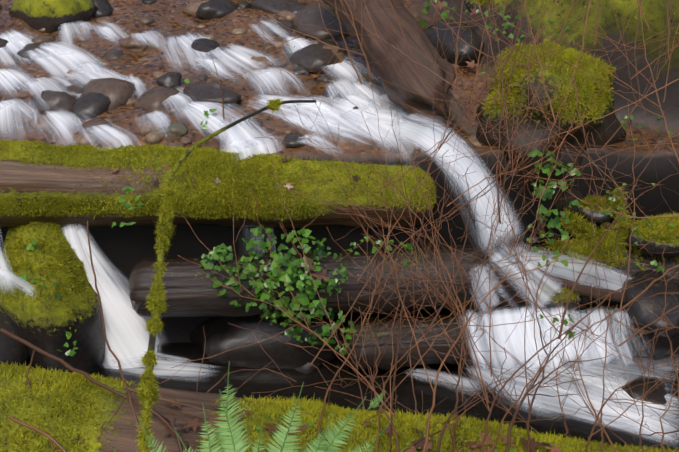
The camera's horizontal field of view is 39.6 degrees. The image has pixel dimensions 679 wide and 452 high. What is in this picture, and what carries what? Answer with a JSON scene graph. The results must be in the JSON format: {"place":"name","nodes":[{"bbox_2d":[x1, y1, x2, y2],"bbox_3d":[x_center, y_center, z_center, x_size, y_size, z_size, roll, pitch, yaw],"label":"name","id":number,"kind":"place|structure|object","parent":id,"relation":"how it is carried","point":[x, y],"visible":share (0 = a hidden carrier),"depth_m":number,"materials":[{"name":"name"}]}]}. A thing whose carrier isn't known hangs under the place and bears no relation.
{"place":"outdoors","nodes":[
{"label":"outdoors","id":0,"kind":"place"},
{"bbox_2d":[0,0,678,342],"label":"ground","id":1,"kind":"structure","parent":0,"point":[124,249],"depth_m":6.35,"materials":[{"name":"brown soil"}]},
{"bbox_2d":[0,142,433,228],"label":"mossy log","id":2,"kind":"object","parent":1,"relation":"on","point":[29,178],"visible":0.6,"depth_m":5.94,"materials":[{"name":"green plant"}]},
{"bbox_2d":[141,100,315,451],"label":"mossy branch","id":3,"kind":"object","parent":2,"relation":"on","point":[152,339],"visible":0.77,"depth_m":3.08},
{"bbox_2d":[141,100,277,439],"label":"branch moss cushions","id":4,"kind":"object","parent":3,"relation":"attached to","point":[157,289],"visible":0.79,"depth_m":2.80,"materials":[{"name":"green plant"}]},
{"bbox_2d":[111,66,490,451],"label":"sword ferns","id":5,"kind":"object","parent":1,"relation":"on","point":[229,435],"visible":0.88,"depth_m":2.54,"materials":[{"name":"green plant"}]},
{"bbox_2d":[0,1,648,451],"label":"dead leaves","id":6,"kind":"object","parent":1,"relation":"on","point":[194,423],"visible":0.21,"depth_m":3.00,"materials":[{"name":"brown plant"}]},
{"bbox_2d":[0,367,668,451],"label":"log","id":7,"kind":"object","parent":1,"relation":"on","point":[120,433],"visible":0.44,"depth_m":3.04,"materials":[{"name":"green plant"}]},
{"bbox_2d":[0,0,677,416],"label":"stream rocks","id":8,"kind":"object","parent":1,"relation":"on","point":[28,320],"visible":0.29,"depth_m":6.31,"materials":[{"name":"grey stone"}]},
{"bbox_2d":[0,19,678,444],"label":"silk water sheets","id":9,"kind":"object","parent":1,"relation":"on","point":[126,333],"visible":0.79,"depth_m":6.13,"materials":[{"name":"white liquid"}]},
{"bbox_2d":[0,0,678,451],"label":"moss tufts","id":10,"kind":"object","parent":1,"relation":"on","point":[582,248],"visible":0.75,"depth_m":5.88,"materials":[{"name":"green plant"}]},
{"bbox_2d":[0,0,678,451],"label":"bare twigs","id":11,"kind":"object","parent":1,"relation":"on","point":[446,268],"visible":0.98,"depth_m":3.57,"materials":[{"name":"brown wood"}]},
{"bbox_2d":[21,0,673,451],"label":"ivy leaves","id":12,"kind":"object","parent":1,"relation":"on","point":[289,274],"visible":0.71,"depth_m":5.84,"materials":[{"name":"green plant"}]},
{"bbox_2d":[93,342,678,450],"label":"water pool","id":13,"kind":"structure","parent":1,"relation":"on","point":[266,381],"depth_m":6.13,"materials":[{"name":"black liquid"}]},
{"bbox_2d":[322,0,455,121],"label":"trunk","id":14,"kind":"object","parent":1,"relation":"on","point":[394,70],"visible":0.92,"depth_m":6.24,"materials":[{"name":"brown wood"}]},
{"bbox_2d":[128,242,678,318],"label":"wet log","id":15,"kind":"object","parent":1,"relation":"on","point":[189,290],"visible":0.62,"depth_m":5.93,"materials":[{"name":"brown wood"}]},
{"bbox_2d":[444,90,475,135],"bbox_3d":[0.782,-0.735,6.326,0.164,0.470,0.669,-24,38,-34],"label":"stub","id":16,"kind":"object","parent":1,"relation":"on","point":[467,128],"visible":0.27,"depth_m":6.30,"materials":[{"name":"brown wood"}]},
{"bbox_2d":[340,305,678,369],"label":"log","id":17,"kind":"object","parent":1,"relation":"on","point":[441,345],"visible":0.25,"depth_m":6.07,"materials":[{"name":"brown wood"}]},
{"bbox_2d":[475,50,626,218],"bbox_3d":[1.304,-0.312,6.492,1.276,1.740,1.239,-1,31,-1],"label":"mossy boulder","id":18,"kind":"object","parent":1,"relation":"on","point":[600,126],"visible":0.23,"depth_m":6.01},
{"bbox_2d":[423,0,678,337],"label":"rocks","id":19,"kind":"object","parent":1,"relation":"on","point":[642,315],"visible":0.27,"depth_m":5.84,"materials":[{"name":"grey stone"}]},
{"bbox_2d":[529,188,678,301],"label":"bank roots","id":20,"kind":"object","parent":19,"relation":"attached to","point":[586,291],"visible":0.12,"depth_m":5.86,"materials":[{"name":"brown wood"}]}
]}

